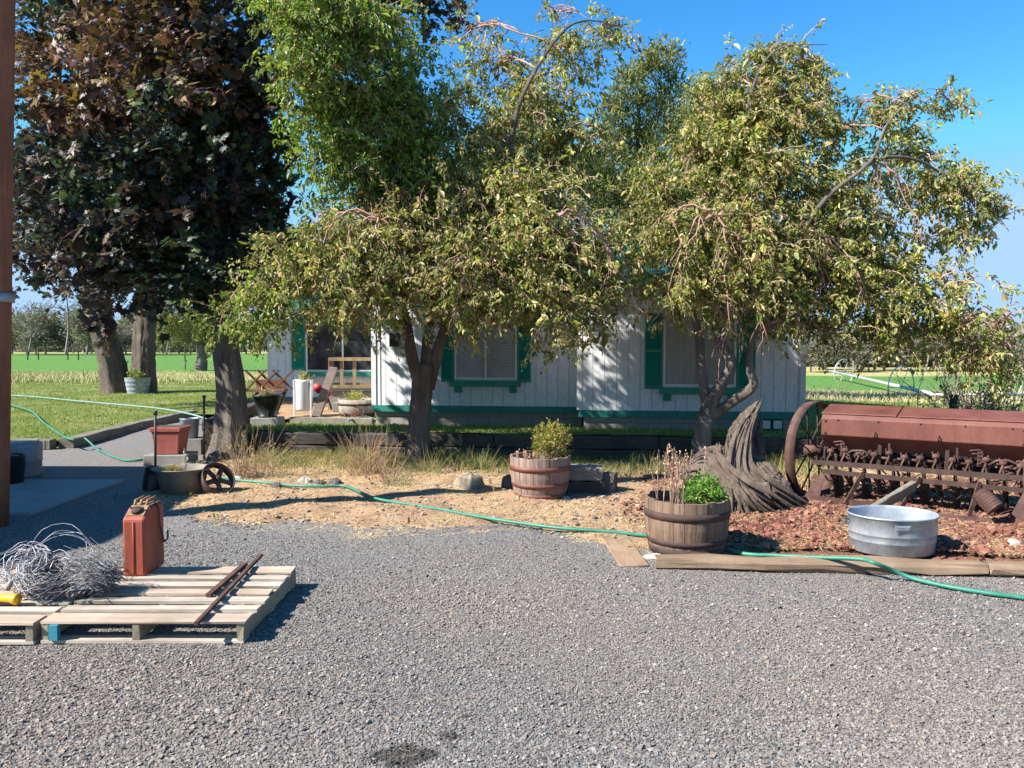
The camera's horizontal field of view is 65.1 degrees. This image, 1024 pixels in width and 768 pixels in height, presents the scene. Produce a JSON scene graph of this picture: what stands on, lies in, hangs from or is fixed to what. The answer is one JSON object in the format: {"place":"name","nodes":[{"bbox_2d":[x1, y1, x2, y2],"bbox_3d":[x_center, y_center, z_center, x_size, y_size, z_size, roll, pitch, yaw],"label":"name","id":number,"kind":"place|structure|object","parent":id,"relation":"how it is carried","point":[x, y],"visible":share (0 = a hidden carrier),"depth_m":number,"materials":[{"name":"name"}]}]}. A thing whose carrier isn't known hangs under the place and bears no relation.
{"place":"outdoors","nodes":[
{"label":"outdoors","id":0,"kind":"place"},
{"bbox_2d":[250,401,375,418],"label":"patio","id":1,"kind":"structure","parent":0,"point":[286,410],"depth_m":17.16,"materials":[{"name":"concrete"}]},
{"bbox_2d":[293,379,312,416],"bbox_3d":[-4.242,0.286,16.333,0.380,0.748,0.380,0,3,0],"label":"enamel washer","id":2,"kind":"object","parent":1,"relation":"on","point":[302,395],"visible":0.97,"depth_m":16.18,"materials":[{"name":"metal"}]},
{"bbox_2d":[311,366,337,416],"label":"leaning beam","id":3,"kind":"structure","parent":1,"relation":"on","point":[320,404],"depth_m":16.47,"materials":[{"name":"grey wood"}]},
{"bbox_2d":[328,388,375,411],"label":"patio wall","id":4,"kind":"structure","parent":1,"relation":"on","point":[335,396],"depth_m":17.63,"materials":[{"name":"concrete"}]},
{"bbox_2d":[328,357,370,387],"bbox_3d":[-3.384,-0.252,17.734,1.267,0.670,0.450,0,3,0],"label":"wooden railing","id":5,"kind":"object","parent":4,"relation":"on","point":[342,384],"visible":0.53,"depth_m":17.57,"materials":[{"name":"brown wood"}]},
{"bbox_2d":[338,398,375,416],"bbox_3d":[-3.119,0.508,16.162,0.778,0.420,0.778,0,3,0],"label":"old barrel planter","id":6,"kind":"object","parent":1,"relation":"on","point":[347,406],"visible":0.72,"depth_m":15.84,"materials":[{"name":"grey wood"}]},
{"bbox_2d":[231,454,444,476],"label":"dry grass","id":7,"kind":"structure","parent":0,"point":[318,466],"depth_m":11.11,"materials":[{"name":"plant"}]},
{"bbox_2d":[0,419,1023,767],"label":"gravel yard","id":8,"kind":"structure","parent":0,"point":[86,461],"depth_m":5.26,"materials":[{"name":"gravel"}]},
{"bbox_2d":[0,0,15,526],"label":"utility pole","id":9,"kind":"object","parent":8,"relation":"on","point":[7,63],"visible":0.97,"depth_m":7.61,"materials":[{"name":"brown wood"}]},
{"bbox_2d":[10,440,42,477],"bbox_3d":[-6.534,0.999,10.686,0.500,0.470,0.497,0,3,0],"label":"plastic drum","id":10,"kind":"object","parent":8,"relation":"on","point":[33,449],"visible":0.5,"depth_m":10.57,"materials":[{"name":"plastic"}]},
{"bbox_2d":[0,569,123,644],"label":"wooden pallet","id":11,"kind":"object","parent":8,"relation":"on","point":[30,617],"visible":0.31,"depth_m":4.86,"materials":[{"name":"brown wood"}]},
{"bbox_2d":[0,579,21,604],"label":"yellow funnel tool","id":12,"kind":"object","parent":11,"relation":"on","point":[15,599],"visible":1,"depth_m":4.96,"materials":[{"name":"plastic"}]},
{"bbox_2d":[0,541,56,591],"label":"wire coil","id":13,"kind":"object","parent":11,"relation":"on","point":[5,571],"visible":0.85,"depth_m":5.25,"materials":[{"name":"metal"}]},
{"bbox_2d":[12,549,81,600],"bbox_3d":[-2.987,1.226,5.166,0.394,0.266,0.420,0,3,0],"label":"wire coil","id":14,"kind":"object","parent":11,"relation":"on","point":[16,579],"visible":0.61,"depth_m":5.07,"materials":[{"name":"metal"}]},
{"bbox_2d":[20,556,77,602],"bbox_3d":[-2.960,1.242,5.134,0.354,0.237,0.343,0,3,0],"label":"wire coil","id":15,"kind":"object","parent":11,"relation":"on","point":[55,586],"visible":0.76,"depth_m":5.04,"materials":[{"name":"metal"}]},
{"bbox_2d":[23,523,95,567],"bbox_3d":[-3.035,1.154,5.382,0.425,0.388,0.324,-2,3,-34],"label":"wire coil","id":16,"kind":"object","parent":11,"relation":"on","point":[64,534],"visible":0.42,"depth_m":5.46,"materials":[{"name":"metal"}]},
{"bbox_2d":[10,479,125,515],"bbox_3d":[-7.400,1.343,9.276,4.900,0.140,2.050,0,3,0],"label":"concrete apron","id":17,"kind":"object","parent":8,"relation":"on","point":[28,497],"visible":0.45,"depth_m":9.43,"materials":[{"name":"concrete"}]},
{"bbox_2d":[10,453,26,483],"bbox_3d":[-6.281,1.063,10.043,0.360,0.404,0.357,0,3,0],"label":"black bucket","id":18,"kind":"object","parent":17,"relation":"on","point":[17,465],"visible":0.56,"depth_m":9.97,"materials":[{"name":"plastic"}]},
{"bbox_2d":[58,422,140,447],"bbox_3d":[-7.526,0.926,14.762,0.256,0.186,2.417,0,4,1],"label":"edging timber","id":19,"kind":"object","parent":8,"relation":"on","point":[106,433],"visible":0.93,"depth_m":14.47,"materials":[{"name":"wood"}]},
{"bbox_2d":[134,410,197,428],"bbox_3d":[-7.399,0.761,17.180,0.254,0.185,2.370,0,4,5],"label":"edging timber","id":20,"kind":"object","parent":8,"relation":"on","point":[163,419],"visible":0.66,"depth_m":16.98,"materials":[{"name":"wood"}]},
{"bbox_2d":[40,566,295,643],"bbox_3d":[-2.160,1.422,5.247,1.216,0.144,1.163,0,3,0],"label":"wooden pallet","id":21,"kind":"object","parent":8,"relation":"on","point":[181,591],"visible":0.91,"depth_m":4.97,"materials":[{"name":"brown wood"}]},
{"bbox_2d":[49,534,127,600],"bbox_3d":[-2.721,1.171,5.177,0.450,0.370,0.489,0,3,0],"label":"wire bundle","id":22,"kind":"object","parent":21,"relation":"on","point":[100,572],"visible":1,"depth_m":5.12,"materials":[{"name":"metal"}]},
{"bbox_2d":[123,495,168,575],"bbox_3d":[-2.619,1.073,5.747,0.183,0.523,0.389,0,3,0],"label":"fuel can","id":23,"kind":"object","parent":21,"relation":"on","point":[144,540],"visible":1,"depth_m":5.59,"materials":[{"name":"red paint"}]},
{"bbox_2d":[206,562,247,596],"bbox_3d":[-1.932,1.323,5.454,0.034,0.037,0.697,0,3,0],"label":"rusty bar","id":24,"kind":"object","parent":21,"relation":"on","point":[225,580],"visible":1,"depth_m":5.40,"materials":[{"name":"metal"}]},
{"bbox_2d":[194,553,262,625],"bbox_3d":[-1.849,1.330,5.314,0.022,0.037,1.458,0,3,-3],"label":"rusty bar","id":25,"kind":"object","parent":21,"relation":"on","point":[213,605],"visible":1,"depth_m":5.13,"materials":[{"name":"metal"}]},
{"bbox_2d":[143,451,197,465],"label":"concrete plinth","id":26,"kind":"structure","parent":8,"relation":"on","point":[166,459],"depth_m":11.59,"materials":[{"name":"concrete"}]},
{"bbox_2d":[149,425,190,453],"bbox_3d":[-5.020,0.819,11.794,0.453,0.399,0.419,0,3,0],"label":"planter box","id":27,"kind":"object","parent":26,"relation":"on","point":[172,439],"visible":0.89,"depth_m":11.63,"materials":[{"name":"ceramic"}]},
{"bbox_2d":[186,437,205,453],"bbox_3d":[-5.245,0.999,13.064,0.500,0.240,0.400,0,3,0],"label":"concrete block","id":28,"kind":"object","parent":8,"relation":"on","point":[195,444],"depth_m":12.86,"materials":[{"name":"concrete"}]},
{"bbox_2d":[179,417,199,438],"bbox_3d":[-5.245,0.717,13.050,0.312,0.325,0.312,0,3,0],"label":"bucket","id":29,"kind":"object","parent":28,"relation":"on","point":[193,422],"visible":0.85,"depth_m":12.96,"materials":[{"name":"metal"}]},
{"bbox_2d":[11,404,1023,599],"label":"garden hose","id":30,"kind":"object","parent":8,"relation":"on","point":[938,584],"visible":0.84,"depth_m":7.33,"materials":[{"name":"rubber"}]},
{"bbox_2d":[575,493,649,567],"bbox_3d":[0.900,1.363,7.890,0.250,0.056,3.214,0,3,-2],"label":"flat plank","id":31,"kind":"object","parent":8,"relation":"on","point":[624,556],"visible":0.46,"depth_m":6.75,"materials":[{"name":"wood"}]},
{"bbox_2d":[644,489,730,553],"bbox_3d":[1.464,1.163,6.721,0.710,0.466,0.710,0,3,0],"label":"barrel planter","id":32,"kind":"object","parent":8,"relation":"on","point":[682,528],"visible":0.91,"depth_m":6.43,"materials":[{"name":"brown wood"}]},
{"bbox_2d":[662,444,706,503],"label":"dry flower stalks","id":33,"kind":"object","parent":32,"relation":"in","point":[677,473],"visible":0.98,"depth_m":6.63,"materials":[{"name":"brown plant"}]},
{"bbox_2d":[677,471,730,503],"bbox_3d":[1.580,0.938,6.621,0.441,0.413,0.390,0,3,0],"label":"leafy herb","id":34,"kind":"object","parent":32,"relation":"in","point":[708,489],"visible":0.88,"depth_m":6.57,"materials":[{"name":"green plant"}]},
{"bbox_2d":[654,553,988,574],"bbox_3d":[2.359,1.399,6.203,2.485,0.133,0.180,0,3,5],"label":"edging timber","id":35,"kind":"object","parent":8,"relation":"on","point":[795,564],"visible":0.93,"depth_m":6.15,"materials":[{"name":"wood"}]},
{"bbox_2d":[981,560,1023,576],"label":"edging timber","id":36,"kind":"object","parent":8,"relation":"on","point":[1006,568],"visible":0.81,"depth_m":6.03,"materials":[{"name":"wood"}]},
{"bbox_2d":[10,380,1023,440],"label":"lawn","id":37,"kind":"structure","parent":0,"point":[145,411],"depth_m":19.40,"materials":[{"name":"green plant"}]},
{"bbox_2d":[12,0,139,393],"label":"maple tree","id":38,"kind":"object","parent":37,"relation":"on","point":[112,365],"visible":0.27,"depth_m":18.54,"materials":[{"name":"brown plant"}]},
{"bbox_2d":[11,395,205,418],"bbox_3d":[-9.800,0.502,19.159,11.396,0.083,0.624,2,4,41],"label":"garden hose","id":39,"kind":"object","parent":37,"relation":"on","point":[112,404],"visible":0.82,"depth_m":19.14,"materials":[{"name":"rubber"}]},
{"bbox_2d":[22,0,239,392],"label":"maple tree","id":40,"kind":"object","parent":37,"relation":"on","point":[143,354],"visible":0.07,"depth_m":23.99,"materials":[{"name":"brown plant"}]},
{"bbox_2d":[124,377,150,393],"bbox_3d":[-11.217,0.062,24.031,0.750,0.510,0.750,0,3,0],"label":"tub planter","id":41,"kind":"object","parent":37,"relation":"on","point":[136,385],"visible":0.86,"depth_m":23.75,"materials":[{"name":"metal"}]},
{"bbox_2d":[250,416,284,430],"bbox_3d":[-4.389,0.725,14.402,0.500,0.258,0.400,0,3,0],"label":"plinth block","id":42,"kind":"object","parent":37,"relation":"on","point":[278,420],"depth_m":14.20,"materials":[{"name":"concrete"}]},
{"bbox_2d":[251,393,282,417],"bbox_3d":[-4.389,0.390,14.386,0.544,0.411,0.544,0,3,0],"label":"flower pot","id":43,"kind":"object","parent":42,"relation":"on","point":[265,404],"visible":0.96,"depth_m":14.22,"materials":[{"name":"black plastic"}]},
{"bbox_2d":[244,370,293,413],"bbox_3d":[-4.670,0.218,15.484,0.944,0.995,0.310,0,3,0],"label":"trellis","id":44,"kind":"object","parent":37,"relation":"on","point":[275,384],"visible":0.83,"depth_m":15.42,"materials":[{"name":"red wood"}]},
{"bbox_2d":[290,417,373,423],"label":"patio curb","id":45,"kind":"structure","parent":37,"relation":"on","point":[331,420],"depth_m":15.47,"materials":[{"name":"concrete"}]},
{"bbox_2d":[376,70,594,227],"bbox_3d":[-1.086,-5.259,27.721,8.308,11.341,3.285,0,3,7],"label":"juniper tree","id":46,"kind":"object","parent":37,"relation":"on","point":[511,119],"visible":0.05,"depth_m":27.28,"materials":[{"name":"green plant"}]},
{"bbox_2d":[806,387,1023,404],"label":"tall dry grass","id":47,"kind":"structure","parent":37,"relation":"on","point":[871,397],"depth_m":29.81,"materials":[{"name":"plant"}]},
{"bbox_2d":[11,349,1023,438],"bbox_3d":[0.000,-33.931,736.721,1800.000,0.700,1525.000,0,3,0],"label":"ground","id":48,"kind":"structure","parent":0,"point":[56,361],"depth_m":54.54,"materials":[{"name":"plant"}]},
{"bbox_2d":[12,303,46,354],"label":"bare tree","id":49,"kind":"object","parent":48,"relation":"on","point":[31,330],"visible":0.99,"depth_m":119.93,"materials":[{"name":"plant"}]},
{"bbox_2d":[14,329,53,354],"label":"tree","id":50,"kind":"object","parent":48,"relation":"on","point":[40,340],"visible":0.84,"depth_m":124.38,"materials":[{"name":"plant"}]},
{"bbox_2d":[12,299,65,354],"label":"tree","id":51,"kind":"object","parent":48,"relation":"on","point":[41,314],"visible":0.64,"depth_m":126.50,"materials":[{"name":"plant"}]},
{"bbox_2d":[42,295,78,354],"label":"bare tree","id":52,"kind":"object","parent":48,"relation":"on","point":[68,323],"visible":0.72,"depth_m":117.97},
{"bbox_2d":[46,324,82,352],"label":"tree","id":53,"kind":"object","parent":48,"relation":"on","point":[58,337],"visible":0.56,"depth_m":128.12,"materials":[{"name":"plant"}]},
{"bbox_2d":[58,299,121,354],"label":"tree","id":54,"kind":"object","parent":48,"relation":"on","point":[74,314],"visible":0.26,"depth_m":121.19,"materials":[{"name":"plant"}]},
{"bbox_2d":[117,328,132,353],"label":"tree","id":55,"kind":"object","parent":48,"relation":"on","point":[124,339],"visible":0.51,"depth_m":127.58,"materials":[{"name":"plant"}]},
{"bbox_2d":[11,369,267,383],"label":"tall dry grass","id":56,"kind":"structure","parent":48,"relation":"on","point":[20,374],"depth_m":34.72,"materials":[{"name":"plant"}]},
{"bbox_2d":[12,311,266,352],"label":"woods","id":57,"kind":"object","parent":48,"relation":"on","point":[249,347],"visible":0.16,"depth_m":167.51,"materials":[{"name":"plant"}]},
{"bbox_2d":[155,300,245,370],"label":"tree","id":58,"kind":"object","parent":48,"relation":"on","point":[201,364],"visible":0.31,"depth_m":44.53,"materials":[{"name":"green plant"}]},
{"bbox_2d":[254,209,813,440],"bbox_3d":[-0.433,-1.320,18.723,12.620,4.524,9.895,0,3,7],"label":"farmhouse","id":59,"kind":"object","parent":48,"relation":"on","point":[639,378],"visible":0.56,"depth_m":14.71,"materials":[{"name":"white paint"}]},
{"bbox_2d":[305,314,370,371],"bbox_3d":[-4.297,-1.045,20.327,1.940,1.450,0.038,0,3,7],"label":"window","id":60,"kind":"structure","parent":59,"relation":"in","point":[356,346],"depth_m":20.36,"materials":[{"name":"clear glass"}]},
{"bbox_2d":[454,316,516,379],"bbox_3d":[-0.489,-0.669,14.846,1.170,1.170,0.038,0,3,7],"label":"window","id":61,"kind":"structure","parent":59,"relation":"in","point":[501,363],"depth_m":14.85,"materials":[{"name":"grey glass"}]},
{"bbox_2d":[663,314,736,386],"bbox_3d":[3.203,-0.578,13.681,1.220,1.240,0.038,0,3,7],"label":"window","id":62,"kind":"structure","parent":59,"relation":"in","point":[679,351],"depth_m":13.72,"materials":[{"name":"glass"}]},
{"bbox_2d":[562,30,699,245],"bbox_3d":[4.028,-5.571,26.741,5.213,12.055,3.410,0,3,0],"label":"juniper tree","id":63,"kind":"object","parent":48,"relation":"on","point":[640,132],"visible":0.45,"depth_m":26.19,"materials":[{"name":"green plant"}]},
{"bbox_2d":[663,71,751,222],"bbox_3d":[7.431,-5.391,28.691,4.251,11.706,2.718,1,3,20],"label":"juniper tree","id":64,"kind":"object","parent":48,"relation":"on","point":[683,117],"visible":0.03,"depth_m":28.40,"materials":[{"name":"green plant"}]},
{"bbox_2d":[806,337,833,371],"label":"tree","id":65,"kind":"object","parent":48,"relation":"on","point":[812,344],"visible":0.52,"depth_m":61.21,"materials":[{"name":"plant"}]},
{"bbox_2d":[825,337,869,371],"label":"tree","id":66,"kind":"object","parent":48,"relation":"on","point":[858,354],"visible":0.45,"depth_m":61.43,"materials":[{"name":"plant"}]},
{"bbox_2d":[846,339,888,370],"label":"tree","id":67,"kind":"object","parent":48,"relation":"on","point":[867,353],"visible":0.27,"depth_m":62.81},
{"bbox_2d":[882,339,920,371],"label":"tree","id":68,"kind":"object","parent":48,"relation":"on","point":[902,358],"visible":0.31,"depth_m":61.54,"materials":[{"name":"plant"}]},
{"bbox_2d":[806,319,1023,366],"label":"woods","id":69,"kind":"object","parent":48,"relation":"on","point":[834,362],"visible":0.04,"depth_m":76.45,"materials":[{"name":"plant"}]},
{"bbox_2d":[828,359,1023,398],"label":"irrigation line","id":70,"kind":"object","parent":48,"relation":"on","point":[900,386],"visible":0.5,"depth_m":32.39,"materials":[{"name":"metal"}]},
{"bbox_2d":[892,343,1023,410],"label":"tangled shrub","id":71,"kind":"object","parent":48,"relation":"on","point":[966,402],"visible":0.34,"depth_m":14.39,"materials":[{"name":"green plant"}]},
{"bbox_2d":[1003,336,1023,362],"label":"tree","id":72,"kind":"object","parent":48,"relation":"on","point":[1020,350],"visible":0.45,"depth_m":62.37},
{"bbox_2d":[12,0,1023,333],"label":"sky","id":73,"kind":"structure","parent":0,"point":[903,43],"materials":[{"name":"blue"}]},
{"bbox_2d":[140,454,1000,554],"bbox_3d":[2.551,1.295,9.179,14.578,0.100,5.637,0,3,7],"label":"dirt bed","id":74,"kind":"object","parent":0,"point":[332,494],"visible":0.24,"depth_m":8.72,"materials":[{"name":"soil"}]},
{"bbox_2d":[142,465,160,491],"bbox_3d":[-4.261,1.135,9.521,0.260,0.310,0.264,2,3,30],"label":"black pot","id":75,"kind":"object","parent":74,"relation":"on","point":[150,482],"visible":0.45,"depth_m":9.43,"materials":[{"name":"plastic"}]},
{"bbox_2d":[150,463,212,494],"bbox_3d":[-3.861,1.120,9.383,0.692,0.295,0.602,0,3,0],"label":"old tub planter","id":76,"kind":"object","parent":74,"relation":"on","point":[184,482],"visible":0.89,"depth_m":9.19,"materials":[{"name":"metal"}]},
{"bbox_2d":[198,462,234,493],"bbox_3d":[-3.441,1.114,9.345,0.317,0.391,0.408,2,3,35],"label":"flywheel","id":77,"kind":"object","parent":74,"relation":"on","point":[217,479],"visible":0.91,"depth_m":9.33,"materials":[{"name":"metal"}]},
{"bbox_2d":[12,0,478,460],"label":"maple tree","id":78,"kind":"object","parent":74,"relation":"on","point":[193,171],"visible":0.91,"depth_m":11.87,"materials":[{"name":"green plant"}]},
{"bbox_2d":[184,412,314,478],"bbox_3d":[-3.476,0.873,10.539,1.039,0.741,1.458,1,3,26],"label":"dry grass","id":79,"kind":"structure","parent":74,"relation":"on","point":[244,463],"depth_m":10.49,"materials":[{"name":"beige plant"}]},
{"bbox_2d":[249,443,373,455],"bbox_3d":[-3.335,1.045,12.615,2.461,0.205,0.216,0,3,7],"label":"railroad tie","id":80,"kind":"object","parent":74,"relation":"on","point":[316,446],"visible":0.22,"depth_m":12.51,"materials":[{"name":"brown wood"}]},
{"bbox_2d":[248,430,339,445],"bbox_3d":[-3.635,0.849,12.643,1.856,0.206,0.215,0,3,7],"label":"railroad tie","id":81,"kind":"object","parent":80,"relation":"on","point":[314,438],"visible":0.74,"depth_m":12.52,"materials":[{"name":"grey wood"}]},
{"bbox_2d":[302,418,415,475],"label":"ornamental grass","id":82,"kind":"object","parent":74,"relation":"on","point":[366,464],"depth_m":10.64,"materials":[{"name":"plant"}]},
{"bbox_2d":[369,440,412,483],"bbox_3d":[-1.605,0.985,10.130,0.627,0.557,0.369,-2,4,-38],"label":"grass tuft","id":83,"kind":"object","parent":74,"relation":"on","point":[382,471],"visible":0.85,"depth_m":10.14,"materials":[{"name":"plant"}]},
{"bbox_2d":[373,467,421,486],"bbox_3d":[-1.416,1.130,9.909,0.720,0.330,0.654,0,3,0],"label":"grass tuft","id":84,"kind":"object","parent":74,"relation":"on","point":[392,483],"visible":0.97,"depth_m":9.89,"materials":[{"name":"plant"}]},
{"bbox_2d":[173,0,654,462],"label":"apple tree","id":85,"kind":"object","parent":74,"relation":"on","point":[404,145],"visible":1,"depth_m":10.88,"materials":[{"name":"green plant"}]},
{"bbox_2d":[161,464,673,541],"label":"dirt pebbles","id":86,"kind":"object","parent":74,"relation":"on","point":[577,515],"visible":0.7,"depth_m":8.50,"materials":[{"name":"stone"}]},
{"bbox_2d":[407,443,457,473],"bbox_3d":[-1.097,0.990,10.831,0.905,0.478,0.704,-1,3,-16],"label":"grass tuft","id":87,"kind":"object","parent":74,"relation":"on","point":[431,466],"visible":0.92,"depth_m":10.84,"materials":[{"name":"plant"}]},
{"bbox_2d":[375,446,533,457],"bbox_3d":[-0.885,1.060,12.323,2.465,0.207,0.216,0,3,7],"label":"railroad tie","id":88,"kind":"object","parent":74,"relation":"on","point":[459,449],"visible":0.27,"depth_m":12.22,"materials":[{"name":"brown wood"}]},
{"bbox_2d":[337,432,494,446],"bbox_3d":[-1.487,0.861,12.386,2.459,0.207,0.214,0,3,7],"label":"railroad tie","id":89,"kind":"object","parent":88,"relation":"on","point":[458,440],"visible":0.79,"depth_m":12.28,"materials":[{"name":"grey wood"}]},
{"bbox_2d":[453,472,484,489],"bbox_3d":[-0.522,1.179,9.739,0.383,0.232,0.260,0,3,0],"label":"rock","id":90,"kind":"object","parent":74,"relation":"on","point":[469,481],"visible":0.85,"depth_m":9.65,"materials":[{"name":"stone"}]},
{"bbox_2d":[157,457,918,547],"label":"fallen leaves","id":91,"kind":"object","parent":74,"relation":"on","point":[215,515],"visible":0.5,"depth_m":8.40,"materials":[{"name":"brown plant"}]},
{"bbox_2d":[510,451,570,499],"bbox_3d":[0.321,1.040,9.157,0.695,0.475,0.695,0,3,0],"label":"barrel planter","id":92,"kind":"object","parent":74,"relation":"on","point":[540,478],"visible":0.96,"depth_m":8.88,"materials":[{"name":"brown wood"}]},
{"bbox_2d":[530,417,573,459],"bbox_3d":[0.440,0.697,9.144,0.545,0.622,0.510,0,3,0],"label":"round bush","id":93,"kind":"object","parent":92,"relation":"in","point":[549,440],"visible":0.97,"depth_m":9.09,"materials":[{"name":"green plant"}]},
{"bbox_2d":[236,442,858,477],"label":"weeds","id":94,"kind":"object","parent":74,"relation":"on","point":[775,461],"visible":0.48,"depth_m":11.48,"materials":[{"name":"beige plant"}]},
{"bbox_2d":[135,459,1023,577],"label":"straw","id":95,"kind":"object","parent":74,"relation":"on","point":[399,489],"visible":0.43,"depth_m":8.48,"materials":[{"name":"plant"}]},
{"bbox_2d":[566,463,617,493],"bbox_3d":[0.910,1.125,9.421,0.663,0.353,0.317,0,3,7],"label":"timber block","id":96,"kind":"object","parent":74,"relation":"on","point":[590,478],"depth_m":9.29,"materials":[{"name":"grey wood"}]},
{"bbox_2d":[534,449,690,460],"bbox_3d":[1.562,1.075,12.028,2.457,0.206,0.216,0,3,7],"label":"railroad tie","id":97,"kind":"object","parent":74,"relation":"on","point":[599,453],"visible":0.29,"depth_m":11.94,"materials":[{"name":"brown wood"}]},
{"bbox_2d":[494,434,658,449],"bbox_3d":[0.965,0.876,12.091,2.464,0.204,0.216,0,3,7],"label":"railroad tie","id":98,"kind":"object","parent":97,"relation":"on","point":[592,442],"visible":0.8,"depth_m":11.97,"materials":[{"name":"brown wood"}]},
{"bbox_2d":[585,18,1023,457],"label":"apple tree","id":99,"kind":"object","parent":74,"relation":"on","point":[742,153],"visible":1,"depth_m":10.93,"materials":[{"name":"green plant"}]},
{"bbox_2d":[766,452,859,462],"bbox_3d":[4.014,1.089,11.736,2.462,0.206,0.214,0,3,7],"label":"railroad tie","id":100,"kind":"object","parent":74,"relation":"on","point":[796,454],"visible":0.07,"depth_m":11.62,"materials":[{"name":"brown wood"}]},
{"bbox_2d":[659,437,826,451],"bbox_3d":[3.412,0.890,11.798,2.458,0.207,0.216,0,3,7],"label":"railroad tie","id":101,"kind":"object","parent":100,"relation":"on","point":[685,443],"visible":0.42,"depth_m":11.75,"materials":[{"name":"brown wood"}]},
{"bbox_2d":[608,470,1023,560],"bbox_3d":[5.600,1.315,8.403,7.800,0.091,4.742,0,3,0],"label":"red cinder bed","id":102,"kind":"object","parent":74,"relation":"on","point":[844,551],"visible":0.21,"depth_m":7.54,"materials":[{"name":"stone"}]},
{"bbox_2d":[681,398,811,513],"bbox_3d":[2.483,0.876,8.436,1.092,1.406,1.145,-3,4,-44],"label":"root stump","id":103,"kind":"object","parent":102,"relation":"on","point":[745,472],"visible":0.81,"depth_m":8.42,"materials":[{"name":"wood"}]},
{"bbox_2d":[840,505,939,557],"bbox_3d":[3.181,1.227,6.707,0.825,0.310,0.630,0,3,0],"label":"wash tub","id":104,"kind":"object","parent":102,"relation":"on","point":[895,531],"visible":1,"depth_m":6.49,"materials":[{"name":"metal"}]},
{"bbox_2d":[871,480,915,504],"bbox_3d":[3.794,1.162,8.039,0.683,0.351,0.083,-1,3,-23],"label":"loose board","id":105,"kind":"object","parent":102,"relation":"on","point":[900,493],"visible":0.66,"depth_m":8.05,"materials":[{"name":"wood"}]},
{"bbox_2d":[784,401,1023,523],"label":"seed drill","id":106,"kind":"object","parent":102,"relation":"on","point":[985,436],"visible":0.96,"depth_m":8.35,"materials":[{"name":"red metal"}]},
{"bbox_2d":[971,487,1002,514],"bbox_3d":[4.520,1.110,7.623,0.175,0.264,0.266,-2,3,-37],"label":"rusty can","id":107,"kind":"object","parent":102,"relation":"on","point":[987,500],"visible":1,"depth_m":7.57,"materials":[{"name":"metal"}]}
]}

